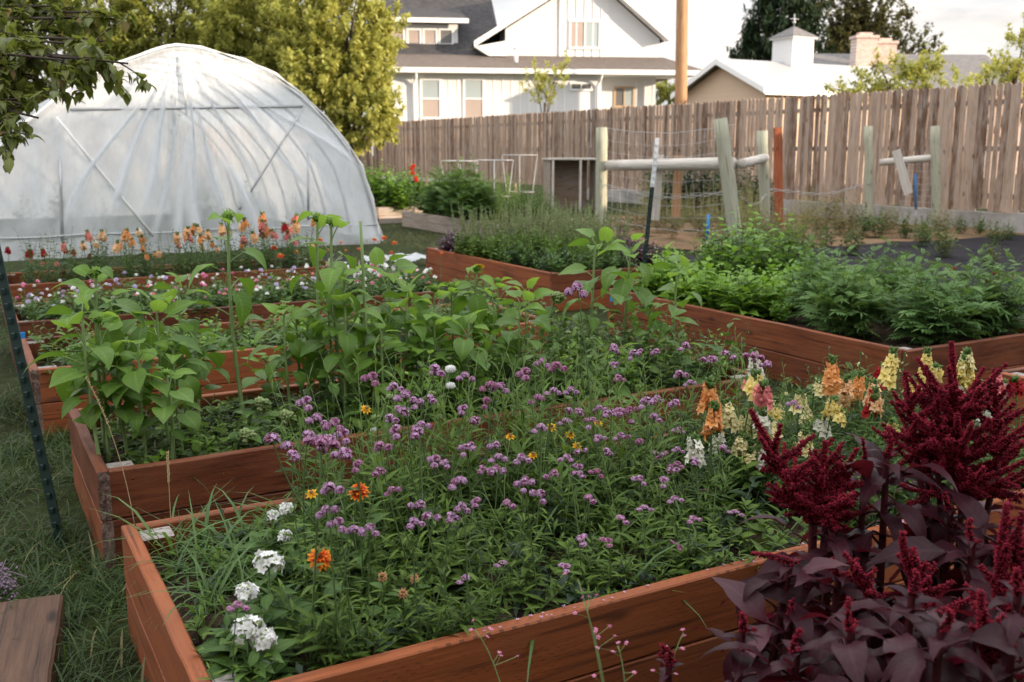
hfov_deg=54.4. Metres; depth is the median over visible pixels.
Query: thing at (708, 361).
verbena
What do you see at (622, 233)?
purple basil
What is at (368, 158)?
picket fence
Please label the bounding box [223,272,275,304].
dianthus
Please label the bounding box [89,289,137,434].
sunflower
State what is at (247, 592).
phlox
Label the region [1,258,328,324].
raised bed
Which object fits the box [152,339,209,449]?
sunflower
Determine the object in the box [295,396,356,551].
verbena
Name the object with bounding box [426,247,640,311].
raised bed
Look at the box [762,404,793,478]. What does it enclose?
snapdragon
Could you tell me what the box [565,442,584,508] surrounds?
coreopsis
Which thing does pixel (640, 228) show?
weed
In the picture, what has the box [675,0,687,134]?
utility pole
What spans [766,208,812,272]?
pepper plant
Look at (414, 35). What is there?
window
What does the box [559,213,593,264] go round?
flowering herb
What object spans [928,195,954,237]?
weed
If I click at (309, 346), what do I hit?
sunflower
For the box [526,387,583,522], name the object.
verbena
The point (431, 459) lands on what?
verbena
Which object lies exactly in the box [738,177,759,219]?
weed
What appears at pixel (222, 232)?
snapdragon
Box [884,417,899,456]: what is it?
snapdragon
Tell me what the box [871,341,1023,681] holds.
amaranth
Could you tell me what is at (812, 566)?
amaranth
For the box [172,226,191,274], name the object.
snapdragon
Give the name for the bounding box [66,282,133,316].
dianthus
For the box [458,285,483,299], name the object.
weed
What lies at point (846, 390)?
snapdragon
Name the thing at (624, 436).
verbena
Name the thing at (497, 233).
flowering herb
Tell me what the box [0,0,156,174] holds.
apple tree
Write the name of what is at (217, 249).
snapdragon
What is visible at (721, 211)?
weed
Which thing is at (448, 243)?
purple basil
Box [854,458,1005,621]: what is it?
amaranth
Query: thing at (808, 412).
snapdragon
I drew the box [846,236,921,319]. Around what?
marigold
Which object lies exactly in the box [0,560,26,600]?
dried bunch
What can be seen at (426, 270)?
dianthus
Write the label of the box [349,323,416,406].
sunflower
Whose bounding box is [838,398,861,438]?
snapdragon
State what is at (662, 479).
verbena
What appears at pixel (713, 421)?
snapdragon
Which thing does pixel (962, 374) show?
snapdragon
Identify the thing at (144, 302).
dianthus
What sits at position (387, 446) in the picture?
verbena
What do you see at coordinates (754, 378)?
snapdragon
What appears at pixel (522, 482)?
verbena
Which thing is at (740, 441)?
snapdragon
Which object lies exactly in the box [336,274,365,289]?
dianthus
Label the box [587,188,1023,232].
concrete wall
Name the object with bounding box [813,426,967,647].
amaranth
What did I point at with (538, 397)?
verbena
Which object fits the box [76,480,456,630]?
grass
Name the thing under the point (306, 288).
dianthus
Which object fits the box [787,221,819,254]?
weed
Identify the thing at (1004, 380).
snapdragon
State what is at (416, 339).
sunflower
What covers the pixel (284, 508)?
phlox
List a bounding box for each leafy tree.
[8,0,105,117]
[54,0,229,66]
[182,0,312,92]
[257,0,411,156]
[655,80,674,126]
[810,0,946,53]
[824,43,949,198]
[934,12,1023,187]
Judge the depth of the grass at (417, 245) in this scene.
15.73 m
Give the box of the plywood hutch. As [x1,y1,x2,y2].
[541,158,595,212]
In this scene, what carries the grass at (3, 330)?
on the ground at (6, 376)
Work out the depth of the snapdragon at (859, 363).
3.84 m
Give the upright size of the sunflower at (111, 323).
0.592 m
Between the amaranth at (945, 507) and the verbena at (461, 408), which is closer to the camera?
the amaranth at (945, 507)
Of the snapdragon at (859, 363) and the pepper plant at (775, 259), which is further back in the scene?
the pepper plant at (775, 259)
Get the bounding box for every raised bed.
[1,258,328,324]
[8,279,443,373]
[21,303,553,436]
[68,344,765,568]
[121,406,1023,681]
[376,202,422,223]
[402,210,583,238]
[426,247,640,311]
[608,286,1023,410]
[991,367,1023,431]
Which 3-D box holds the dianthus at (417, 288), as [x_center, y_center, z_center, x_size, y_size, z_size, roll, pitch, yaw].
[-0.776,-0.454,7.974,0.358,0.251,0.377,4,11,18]
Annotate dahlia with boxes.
[363,161,381,187]
[365,159,403,206]
[378,166,418,212]
[395,166,426,205]
[407,164,424,212]
[415,178,438,214]
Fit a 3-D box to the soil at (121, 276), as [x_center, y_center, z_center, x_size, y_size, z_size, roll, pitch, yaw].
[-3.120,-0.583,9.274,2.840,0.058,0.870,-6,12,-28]
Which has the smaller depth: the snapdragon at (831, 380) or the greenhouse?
the snapdragon at (831, 380)
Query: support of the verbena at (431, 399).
on the soil at (193, 634)
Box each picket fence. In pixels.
[351,126,372,175]
[373,82,1023,212]
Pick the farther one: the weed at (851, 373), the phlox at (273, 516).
the weed at (851, 373)
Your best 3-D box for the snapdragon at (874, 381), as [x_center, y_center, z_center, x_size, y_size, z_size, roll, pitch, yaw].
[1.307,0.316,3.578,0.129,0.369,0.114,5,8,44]
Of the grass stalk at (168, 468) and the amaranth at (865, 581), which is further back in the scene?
the grass stalk at (168, 468)
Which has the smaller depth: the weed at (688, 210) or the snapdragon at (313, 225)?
the snapdragon at (313, 225)
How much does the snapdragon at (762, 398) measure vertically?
0.439 m
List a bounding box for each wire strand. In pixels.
[605,184,740,198]
[740,194,766,205]
[770,182,870,195]
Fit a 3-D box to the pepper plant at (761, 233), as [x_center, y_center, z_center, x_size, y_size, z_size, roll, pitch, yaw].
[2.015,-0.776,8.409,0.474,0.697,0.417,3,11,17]
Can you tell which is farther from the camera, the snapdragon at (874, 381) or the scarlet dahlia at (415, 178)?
the scarlet dahlia at (415, 178)
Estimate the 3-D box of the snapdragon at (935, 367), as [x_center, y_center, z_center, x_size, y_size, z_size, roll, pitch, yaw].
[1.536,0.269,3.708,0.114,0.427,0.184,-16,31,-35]
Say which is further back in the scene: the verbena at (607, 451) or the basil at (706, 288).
the basil at (706, 288)
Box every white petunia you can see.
[322,254,358,277]
[358,257,394,278]
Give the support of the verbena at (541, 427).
on the soil at (193, 634)
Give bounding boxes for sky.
[25,0,1023,155]
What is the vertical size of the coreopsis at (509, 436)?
0.311 m
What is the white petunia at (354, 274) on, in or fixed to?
on the soil at (121, 276)
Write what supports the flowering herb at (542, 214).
on the soil
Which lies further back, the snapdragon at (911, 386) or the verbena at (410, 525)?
the snapdragon at (911, 386)
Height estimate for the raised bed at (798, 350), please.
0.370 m
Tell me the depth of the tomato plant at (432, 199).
18.13 m
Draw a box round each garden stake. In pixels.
[706,214,709,242]
[914,174,916,221]
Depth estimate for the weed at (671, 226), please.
16.30 m
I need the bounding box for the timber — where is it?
[0,594,65,681]
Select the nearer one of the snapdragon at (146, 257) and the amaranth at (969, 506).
the amaranth at (969, 506)
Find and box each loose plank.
[651,154,663,220]
[672,155,682,216]
[892,149,912,195]
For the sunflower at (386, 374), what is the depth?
4.27 m
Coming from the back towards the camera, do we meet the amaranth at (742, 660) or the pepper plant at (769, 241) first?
the pepper plant at (769, 241)
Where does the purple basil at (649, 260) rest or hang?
on the soil
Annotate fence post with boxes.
[595,127,607,224]
[713,117,741,245]
[757,130,770,241]
[864,126,873,227]
[930,126,941,229]
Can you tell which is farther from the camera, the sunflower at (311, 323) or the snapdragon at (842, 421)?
the sunflower at (311, 323)
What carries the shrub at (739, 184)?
on the soil at (685, 236)
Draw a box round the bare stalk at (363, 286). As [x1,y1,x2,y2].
[359,221,368,421]
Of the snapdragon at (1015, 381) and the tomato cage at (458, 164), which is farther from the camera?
the tomato cage at (458, 164)
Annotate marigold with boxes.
[779,234,866,324]
[794,245,894,339]
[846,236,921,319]
[872,245,961,328]
[883,256,1006,346]
[938,244,1023,338]
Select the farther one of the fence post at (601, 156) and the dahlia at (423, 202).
the dahlia at (423, 202)
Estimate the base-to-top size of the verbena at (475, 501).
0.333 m
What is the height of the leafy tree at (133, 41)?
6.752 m
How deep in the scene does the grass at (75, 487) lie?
4.99 m
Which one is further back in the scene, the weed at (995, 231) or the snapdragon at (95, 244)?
the weed at (995, 231)
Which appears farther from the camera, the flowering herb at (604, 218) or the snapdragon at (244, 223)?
the flowering herb at (604, 218)
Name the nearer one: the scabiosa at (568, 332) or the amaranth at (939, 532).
the amaranth at (939, 532)
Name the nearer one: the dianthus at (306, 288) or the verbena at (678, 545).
the verbena at (678, 545)
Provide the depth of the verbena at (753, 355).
3.38 m
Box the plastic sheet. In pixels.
[364,253,425,261]
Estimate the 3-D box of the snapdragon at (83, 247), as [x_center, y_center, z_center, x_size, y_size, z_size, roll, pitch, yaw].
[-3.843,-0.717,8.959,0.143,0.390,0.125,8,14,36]
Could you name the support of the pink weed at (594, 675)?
on the ground at (6, 376)
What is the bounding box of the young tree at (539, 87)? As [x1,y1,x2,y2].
[519,50,571,113]
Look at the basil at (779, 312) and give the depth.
6.83 m
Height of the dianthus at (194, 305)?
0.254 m
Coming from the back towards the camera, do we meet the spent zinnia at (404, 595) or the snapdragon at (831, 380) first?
the snapdragon at (831, 380)
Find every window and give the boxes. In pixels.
[391,28,404,42]
[406,28,421,43]
[420,78,441,118]
[422,28,437,43]
[438,28,453,43]
[463,78,484,117]
[569,20,600,48]
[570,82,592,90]
[614,86,634,107]
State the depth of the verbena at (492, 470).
2.57 m
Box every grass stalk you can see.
[86,377,134,523]
[166,450,170,517]
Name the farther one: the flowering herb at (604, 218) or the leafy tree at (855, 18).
the leafy tree at (855, 18)
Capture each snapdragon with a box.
[4,246,16,279]
[18,248,32,283]
[40,248,54,282]
[59,241,69,280]
[79,240,94,279]
[85,229,105,267]
[93,240,101,266]
[96,228,108,267]
[109,241,119,278]
[115,239,130,277]
[120,232,132,277]
[121,228,134,277]
[127,237,140,276]
[135,227,150,271]
[136,244,145,276]
[138,234,151,275]
[144,252,152,276]
[152,251,161,275]
[156,250,165,275]
[170,231,186,274]
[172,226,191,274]
[173,242,180,273]
[180,223,197,274]
[183,233,199,273]
[194,224,211,270]
[197,233,210,272]
[202,228,213,272]
[208,240,214,272]
[213,246,219,272]
[217,222,238,271]
[231,222,244,269]
[235,242,243,270]
[239,217,250,268]
[240,234,253,270]
[250,231,270,269]
[256,211,272,266]
[256,219,269,268]
[258,229,279,266]
[263,223,278,268]
[270,228,294,268]
[281,222,293,267]
[283,230,290,266]
[286,213,299,258]
[287,224,301,264]
[292,219,310,267]
[292,237,301,267]
[303,219,315,263]
[673,431,713,530]
[686,374,725,502]
[690,399,734,522]
[699,431,731,491]
[714,421,737,487]
[715,368,762,483]
[717,397,742,494]
[723,432,748,501]
[729,378,772,498]
[733,446,764,502]
[738,407,754,444]
[738,410,771,499]
[741,374,755,441]
[746,347,765,378]
[752,446,774,509]
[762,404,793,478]
[767,414,783,448]
[771,395,784,415]
[780,382,799,442]
[780,388,815,463]
[794,425,813,483]
[799,404,813,428]
[801,376,816,428]
[809,353,847,449]
[812,379,833,439]
[812,414,832,465]
[820,394,841,467]
[828,405,847,449]
[831,373,853,440]
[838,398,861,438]
[840,370,865,446]
[846,351,878,431]
[849,392,884,478]
[852,361,887,432]
[856,384,880,446]
[859,345,900,445]
[862,377,885,447]
[875,358,901,440]
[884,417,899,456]
[886,352,908,429]
[890,376,917,429]
[915,361,943,420]
[918,346,932,380]
[956,353,969,387]
[957,346,976,422]
[960,368,974,392]
[974,409,991,462]
[976,378,1008,426]
[990,373,1005,396]
[1007,373,1023,436]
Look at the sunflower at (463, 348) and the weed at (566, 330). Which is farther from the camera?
the weed at (566, 330)
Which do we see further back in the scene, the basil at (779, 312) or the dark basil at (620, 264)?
the dark basil at (620, 264)
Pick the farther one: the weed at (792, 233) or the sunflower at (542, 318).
the weed at (792, 233)
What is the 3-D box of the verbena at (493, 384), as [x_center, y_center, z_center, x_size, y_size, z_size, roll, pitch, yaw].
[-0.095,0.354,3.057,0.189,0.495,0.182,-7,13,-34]
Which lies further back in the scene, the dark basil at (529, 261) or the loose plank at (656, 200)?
the loose plank at (656, 200)
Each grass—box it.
[0,267,513,417]
[0,384,149,681]
[1,283,917,662]
[70,351,723,493]
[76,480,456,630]
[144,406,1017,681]
[300,209,1016,265]
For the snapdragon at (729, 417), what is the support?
on the soil at (193, 634)
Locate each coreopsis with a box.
[294,489,322,551]
[352,405,370,483]
[499,432,533,507]
[524,452,548,525]
[537,423,562,486]
[551,432,580,512]
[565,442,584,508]
[586,420,612,461]
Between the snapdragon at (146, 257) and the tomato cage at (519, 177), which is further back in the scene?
the tomato cage at (519, 177)
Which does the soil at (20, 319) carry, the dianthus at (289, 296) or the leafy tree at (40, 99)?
the dianthus at (289, 296)
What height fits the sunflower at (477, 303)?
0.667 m
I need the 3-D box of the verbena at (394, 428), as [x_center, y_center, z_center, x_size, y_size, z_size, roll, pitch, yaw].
[-0.234,0.439,2.616,0.214,0.508,0.196,-15,19,-1]
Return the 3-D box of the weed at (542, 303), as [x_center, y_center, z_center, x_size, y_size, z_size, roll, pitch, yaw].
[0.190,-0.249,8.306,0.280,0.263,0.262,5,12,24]
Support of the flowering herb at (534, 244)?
on the soil
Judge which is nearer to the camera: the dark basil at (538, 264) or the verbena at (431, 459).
the verbena at (431, 459)
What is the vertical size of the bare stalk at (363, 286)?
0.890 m
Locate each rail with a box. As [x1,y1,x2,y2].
[605,157,736,170]
[736,154,768,168]
[879,154,930,165]
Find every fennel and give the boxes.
[420,164,442,195]
[484,178,510,220]
[492,167,520,219]
[505,180,539,222]
[530,186,560,220]
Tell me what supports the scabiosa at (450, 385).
on the soil at (193, 634)
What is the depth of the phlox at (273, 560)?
2.37 m
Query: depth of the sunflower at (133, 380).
3.64 m
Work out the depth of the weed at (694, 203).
18.11 m
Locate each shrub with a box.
[637,145,700,217]
[667,143,720,216]
[705,144,770,217]
[740,165,783,222]
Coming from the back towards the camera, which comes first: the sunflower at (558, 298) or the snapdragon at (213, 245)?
the snapdragon at (213, 245)
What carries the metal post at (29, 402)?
on the ground at (6, 376)
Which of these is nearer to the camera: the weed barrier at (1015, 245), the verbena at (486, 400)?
the verbena at (486, 400)
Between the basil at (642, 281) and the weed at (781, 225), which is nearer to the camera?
the basil at (642, 281)
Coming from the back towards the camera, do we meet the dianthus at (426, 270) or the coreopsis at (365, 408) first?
the dianthus at (426, 270)
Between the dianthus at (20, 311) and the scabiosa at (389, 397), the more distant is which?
the dianthus at (20, 311)
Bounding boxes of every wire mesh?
[604,124,734,231]
[899,163,943,214]
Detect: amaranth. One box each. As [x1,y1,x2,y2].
[655,643,685,681]
[689,612,762,681]
[695,626,839,681]
[711,576,845,681]
[720,551,849,681]
[737,408,891,659]
[738,550,917,681]
[755,511,907,658]
[757,595,896,681]
[795,437,963,644]
[812,550,899,681]
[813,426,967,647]
[824,568,992,681]
[839,530,977,674]
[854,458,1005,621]
[864,606,1021,681]
[865,517,1023,680]
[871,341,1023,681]
[871,492,1002,681]
[919,588,1023,681]
[936,566,1023,681]
[943,487,1023,679]
[943,501,1023,681]
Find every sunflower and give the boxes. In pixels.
[23,292,122,454]
[50,264,144,452]
[66,310,124,462]
[67,342,152,461]
[78,351,152,460]
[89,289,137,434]
[108,338,168,459]
[123,288,202,449]
[129,272,214,409]
[136,366,200,459]
[152,320,209,412]
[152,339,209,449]
[169,323,229,436]
[189,208,267,423]
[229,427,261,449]
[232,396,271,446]
[242,352,284,398]
[247,300,322,426]
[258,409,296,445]
[263,317,339,412]
[270,305,322,399]
[286,308,343,396]
[288,211,347,400]
[298,288,374,415]
[299,214,359,423]
[314,268,384,422]
[338,294,380,368]
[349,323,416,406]
[350,247,427,407]
[354,335,415,391]
[356,303,410,364]
[359,332,404,374]
[367,283,431,414]
[377,268,432,391]
[393,336,453,419]
[396,312,470,416]
[408,314,443,368]
[408,320,439,377]
[416,284,460,365]
[428,281,477,380]
[437,309,490,414]
[450,264,498,391]
[469,293,524,360]
[469,328,527,395]
[480,276,519,345]
[491,290,548,399]
[500,277,564,393]
[538,315,589,361]
[545,291,565,350]
[558,227,629,370]
[564,383,591,396]
[601,233,652,355]
[633,302,668,360]
[645,255,701,357]
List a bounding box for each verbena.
[198,600,258,681]
[263,432,351,671]
[280,413,338,562]
[281,430,345,595]
[281,449,336,609]
[293,482,379,668]
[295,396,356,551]
[300,525,366,670]
[315,505,386,663]
[315,517,384,666]
[317,418,390,609]
[331,459,389,610]
[332,523,396,659]
[334,428,398,578]
[352,372,404,526]
[364,382,417,523]
[365,413,406,548]
[373,441,437,588]
[374,364,445,529]
[380,389,443,560]
[384,486,458,606]
[388,424,474,588]
[392,454,454,606]
[394,517,452,643]
[395,420,442,558]
[396,501,470,644]
[398,398,439,520]
[419,394,457,514]
[424,404,480,538]
[427,511,476,636]
[429,476,490,635]
[439,441,500,568]
[444,574,487,633]
[448,371,498,506]
[448,465,495,586]
[449,381,507,526]
[456,560,511,628]
[468,453,518,596]
[468,497,519,624]
[475,397,507,509]
[478,382,531,531]
[480,489,546,607]
[487,453,543,601]
[488,465,529,568]
[502,469,558,613]
[503,423,557,570]
[507,367,574,531]
[513,361,574,525]
[514,394,552,526]
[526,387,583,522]
[533,357,572,485]
[542,468,603,565]
[545,418,571,516]
[550,562,591,607]
[556,454,602,579]
[561,448,612,550]
[563,386,609,494]
[564,281,629,519]
[568,343,620,459]
[569,463,601,537]
[570,533,616,601]
[573,434,628,535]
[573,494,622,589]
[577,405,615,512]
[579,432,643,534]
[583,515,629,592]
[584,406,637,514]
[587,537,631,596]
[596,475,646,543]
[606,374,639,488]
[609,348,659,459]
[611,397,679,536]
[613,413,662,525]
[619,504,666,584]
[630,540,682,584]
[635,395,665,491]
[651,447,684,522]
[653,451,692,508]
[655,476,691,568]
[656,495,704,574]
[657,457,700,551]
[662,342,716,478]
[663,427,704,491]
[663,461,710,535]
[667,370,703,497]
[667,515,714,575]
[679,380,707,475]
[688,356,717,446]
[699,444,737,549]
[704,509,746,565]
[721,350,771,473]
[771,400,800,492]
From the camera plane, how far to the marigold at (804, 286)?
6.70 m
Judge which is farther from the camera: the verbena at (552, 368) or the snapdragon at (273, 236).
the snapdragon at (273, 236)
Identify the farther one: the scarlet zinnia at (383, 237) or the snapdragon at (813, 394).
the scarlet zinnia at (383, 237)
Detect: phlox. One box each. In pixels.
[195,581,296,659]
[203,614,297,681]
[224,626,304,681]
[235,509,295,579]
[240,549,325,656]
[249,502,334,577]
[251,529,341,595]
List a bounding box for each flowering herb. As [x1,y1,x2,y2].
[451,203,487,256]
[465,210,496,258]
[483,207,518,261]
[483,209,513,257]
[501,198,538,259]
[510,203,549,262]
[516,202,544,232]
[517,205,556,265]
[520,204,553,244]
[543,203,576,244]
[544,207,580,260]
[545,203,588,266]
[551,209,579,245]
[555,197,592,237]
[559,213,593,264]
[571,209,597,244]
[581,209,620,269]
[583,203,618,250]
[596,211,629,264]
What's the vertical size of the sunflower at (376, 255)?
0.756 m
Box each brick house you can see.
[771,32,1023,176]
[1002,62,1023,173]
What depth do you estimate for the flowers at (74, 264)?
9.09 m
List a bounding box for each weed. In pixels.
[420,274,442,289]
[453,272,492,296]
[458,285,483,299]
[464,279,495,302]
[469,618,518,681]
[522,297,546,315]
[554,319,581,345]
[563,573,602,681]
[573,595,615,681]
[595,641,636,681]
[613,203,634,236]
[628,200,650,234]
[636,173,670,225]
[647,196,671,232]
[650,628,686,674]
[661,205,682,238]
[668,193,691,229]
[678,186,694,222]
[684,187,707,229]
[691,194,715,236]
[703,183,721,221]
[709,178,743,228]
[712,194,747,239]
[713,337,749,370]
[737,176,759,231]
[737,182,770,242]
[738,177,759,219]
[741,194,774,235]
[754,193,782,241]
[764,225,784,249]
[773,213,794,236]
[778,219,802,251]
[783,211,801,241]
[785,187,818,236]
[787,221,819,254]
[798,179,824,227]
[805,361,880,403]
[809,196,830,234]
[815,219,838,246]
[820,183,845,223]
[828,200,849,234]
[837,190,869,231]
[838,220,868,254]
[854,205,875,234]
[866,205,892,237]
[878,195,901,233]
[894,208,917,238]
[909,218,934,246]
[914,211,937,239]
[926,219,959,256]
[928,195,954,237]
[952,213,970,233]
[971,212,990,234]
[980,237,1004,267]
[984,218,1010,243]
[1000,219,1016,239]
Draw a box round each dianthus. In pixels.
[1,279,68,319]
[20,288,80,319]
[21,293,80,320]
[65,283,113,305]
[66,279,130,314]
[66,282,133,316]
[105,271,167,304]
[133,276,185,306]
[134,284,173,311]
[168,287,215,317]
[170,275,215,300]
[176,273,227,308]
[195,266,250,302]
[218,282,268,306]
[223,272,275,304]
[243,265,298,295]
[257,270,311,302]
[264,276,315,302]
[279,263,320,299]
[300,278,346,299]
[302,265,359,298]
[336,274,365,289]
[349,272,399,295]
[353,269,393,294]
[358,255,410,290]
[390,259,436,291]
[396,269,435,292]
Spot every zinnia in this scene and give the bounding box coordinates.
[271,245,280,288]
[293,547,366,645]
[321,482,388,570]
[358,571,409,634]
[379,236,387,270]
[381,588,423,641]
[394,571,437,619]
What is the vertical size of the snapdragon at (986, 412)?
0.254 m
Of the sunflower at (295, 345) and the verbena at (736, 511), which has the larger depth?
the sunflower at (295, 345)
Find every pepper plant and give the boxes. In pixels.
[690,215,723,269]
[691,213,736,274]
[708,207,752,259]
[718,205,772,285]
[729,215,767,263]
[732,208,770,260]
[750,219,793,280]
[761,213,792,269]
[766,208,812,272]
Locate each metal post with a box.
[0,246,65,545]
[641,138,659,278]
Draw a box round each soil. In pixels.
[9,266,312,284]
[18,289,400,320]
[33,319,416,366]
[151,426,1023,672]
[572,213,1023,253]
[671,299,1020,348]
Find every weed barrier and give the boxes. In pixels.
[294,255,448,289]
[665,235,1023,319]
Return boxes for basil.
[437,228,461,252]
[439,228,467,253]
[493,232,530,266]
[520,240,546,269]
[531,245,562,271]
[539,239,582,271]
[569,243,606,269]
[603,250,639,268]
[611,224,634,247]
[616,234,653,267]
[631,239,663,266]
[632,265,664,293]
[641,244,695,299]
[646,241,691,280]
[662,271,703,304]
[677,264,704,298]
[682,257,719,302]
[685,256,736,309]
[709,259,776,317]
[728,269,765,307]
[751,272,793,318]
[758,258,788,290]
[767,259,811,311]
[767,299,794,322]
[784,260,823,294]
[798,245,839,271]
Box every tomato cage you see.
[441,160,477,172]
[475,160,513,216]
[502,155,537,204]
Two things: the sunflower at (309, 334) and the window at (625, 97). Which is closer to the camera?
the sunflower at (309, 334)
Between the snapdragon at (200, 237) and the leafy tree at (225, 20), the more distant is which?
the leafy tree at (225, 20)
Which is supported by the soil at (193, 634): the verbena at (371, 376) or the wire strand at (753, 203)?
the verbena at (371, 376)
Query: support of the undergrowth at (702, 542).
on the soil at (193, 634)
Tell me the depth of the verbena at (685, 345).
3.52 m
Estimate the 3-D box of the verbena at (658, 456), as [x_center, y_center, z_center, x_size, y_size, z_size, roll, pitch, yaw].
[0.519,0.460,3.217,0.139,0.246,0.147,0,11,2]
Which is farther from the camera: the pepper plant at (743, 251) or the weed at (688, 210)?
the weed at (688, 210)
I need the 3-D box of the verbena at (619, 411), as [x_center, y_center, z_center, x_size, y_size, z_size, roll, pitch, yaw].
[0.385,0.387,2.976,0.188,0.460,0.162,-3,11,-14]
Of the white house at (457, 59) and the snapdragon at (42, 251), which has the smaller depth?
the snapdragon at (42, 251)
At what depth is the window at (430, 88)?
46.15 m
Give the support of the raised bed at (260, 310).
on the ground at (6, 376)
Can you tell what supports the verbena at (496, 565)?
on the soil at (193, 634)
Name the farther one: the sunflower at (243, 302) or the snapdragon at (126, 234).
the snapdragon at (126, 234)
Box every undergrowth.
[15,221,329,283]
[27,291,531,380]
[88,301,752,464]
[148,493,482,680]
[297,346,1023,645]
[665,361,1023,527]
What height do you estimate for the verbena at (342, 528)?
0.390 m
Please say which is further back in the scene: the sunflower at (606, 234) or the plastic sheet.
the plastic sheet
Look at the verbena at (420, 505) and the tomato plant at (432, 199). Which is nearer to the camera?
the verbena at (420, 505)
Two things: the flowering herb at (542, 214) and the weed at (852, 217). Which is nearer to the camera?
the flowering herb at (542, 214)
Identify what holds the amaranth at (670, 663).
on the ground at (6, 376)
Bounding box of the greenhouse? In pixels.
[0,43,383,260]
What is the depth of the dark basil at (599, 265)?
9.40 m
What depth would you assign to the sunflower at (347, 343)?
4.13 m
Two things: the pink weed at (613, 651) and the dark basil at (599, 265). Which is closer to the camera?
the pink weed at (613, 651)
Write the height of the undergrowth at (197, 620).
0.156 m
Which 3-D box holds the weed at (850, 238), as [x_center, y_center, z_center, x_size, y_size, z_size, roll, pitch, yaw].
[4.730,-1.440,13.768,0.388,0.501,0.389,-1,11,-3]
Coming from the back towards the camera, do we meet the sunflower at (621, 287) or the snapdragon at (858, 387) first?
the sunflower at (621, 287)
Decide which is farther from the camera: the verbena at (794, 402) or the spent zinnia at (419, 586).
the verbena at (794, 402)
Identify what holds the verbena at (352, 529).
on the soil at (193, 634)
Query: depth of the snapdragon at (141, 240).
9.21 m
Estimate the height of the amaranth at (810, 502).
0.892 m
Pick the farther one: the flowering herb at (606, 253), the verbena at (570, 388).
the flowering herb at (606, 253)
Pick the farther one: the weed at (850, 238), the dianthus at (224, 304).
the weed at (850, 238)
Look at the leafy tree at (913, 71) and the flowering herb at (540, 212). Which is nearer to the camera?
the flowering herb at (540, 212)
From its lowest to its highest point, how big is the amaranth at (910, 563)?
0.724 m
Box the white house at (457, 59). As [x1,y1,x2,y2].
[365,0,701,180]
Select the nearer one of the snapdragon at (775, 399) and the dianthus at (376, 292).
the snapdragon at (775, 399)
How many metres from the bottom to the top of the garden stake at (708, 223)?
0.613 m
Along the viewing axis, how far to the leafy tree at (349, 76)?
22.67 m
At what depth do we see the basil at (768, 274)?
7.51 m
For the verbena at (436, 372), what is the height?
0.554 m
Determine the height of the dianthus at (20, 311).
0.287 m
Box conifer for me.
[724,0,843,60]
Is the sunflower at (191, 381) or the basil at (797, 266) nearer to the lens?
the sunflower at (191, 381)
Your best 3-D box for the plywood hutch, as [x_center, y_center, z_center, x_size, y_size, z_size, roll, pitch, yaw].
[1.391,-3.738,23.821,1.245,1.260,0.800,-2,11,-10]
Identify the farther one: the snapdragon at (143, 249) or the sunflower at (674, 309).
the snapdragon at (143, 249)
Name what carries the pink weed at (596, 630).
on the ground at (6, 376)
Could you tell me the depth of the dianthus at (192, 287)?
7.67 m
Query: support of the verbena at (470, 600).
on the soil at (193, 634)
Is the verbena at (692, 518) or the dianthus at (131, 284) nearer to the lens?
the verbena at (692, 518)
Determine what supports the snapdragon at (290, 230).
on the soil at (121, 276)
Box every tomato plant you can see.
[415,159,462,216]
[431,154,495,217]
[450,169,504,220]
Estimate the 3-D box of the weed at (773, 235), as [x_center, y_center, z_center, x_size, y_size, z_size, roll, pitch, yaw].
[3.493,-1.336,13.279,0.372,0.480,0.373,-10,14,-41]
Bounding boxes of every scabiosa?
[382,393,395,454]
[400,356,411,403]
[423,391,436,420]
[438,365,455,453]
[440,382,454,468]
[556,330,570,368]
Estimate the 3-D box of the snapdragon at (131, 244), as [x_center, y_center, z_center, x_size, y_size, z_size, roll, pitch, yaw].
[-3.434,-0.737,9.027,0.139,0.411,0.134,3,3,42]
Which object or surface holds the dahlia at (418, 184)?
on the soil
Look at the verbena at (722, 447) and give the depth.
2.95 m
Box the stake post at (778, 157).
[773,127,783,226]
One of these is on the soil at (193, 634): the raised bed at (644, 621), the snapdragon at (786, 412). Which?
the snapdragon at (786, 412)
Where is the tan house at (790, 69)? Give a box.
[670,14,907,182]
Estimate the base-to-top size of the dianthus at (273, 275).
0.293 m
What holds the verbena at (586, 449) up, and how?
on the soil at (193, 634)
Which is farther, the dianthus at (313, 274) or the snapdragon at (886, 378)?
the dianthus at (313, 274)
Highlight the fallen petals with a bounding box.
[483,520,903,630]
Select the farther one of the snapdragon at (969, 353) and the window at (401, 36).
the window at (401, 36)
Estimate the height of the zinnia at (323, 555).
0.265 m
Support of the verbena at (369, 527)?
on the soil at (193, 634)
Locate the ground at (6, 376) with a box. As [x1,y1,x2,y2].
[0,156,1023,681]
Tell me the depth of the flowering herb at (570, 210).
10.90 m
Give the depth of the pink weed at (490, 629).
1.95 m
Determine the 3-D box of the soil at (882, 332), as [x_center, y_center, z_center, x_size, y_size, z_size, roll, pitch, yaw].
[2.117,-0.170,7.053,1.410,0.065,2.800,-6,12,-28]
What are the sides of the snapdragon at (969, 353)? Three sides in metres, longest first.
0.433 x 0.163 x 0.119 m

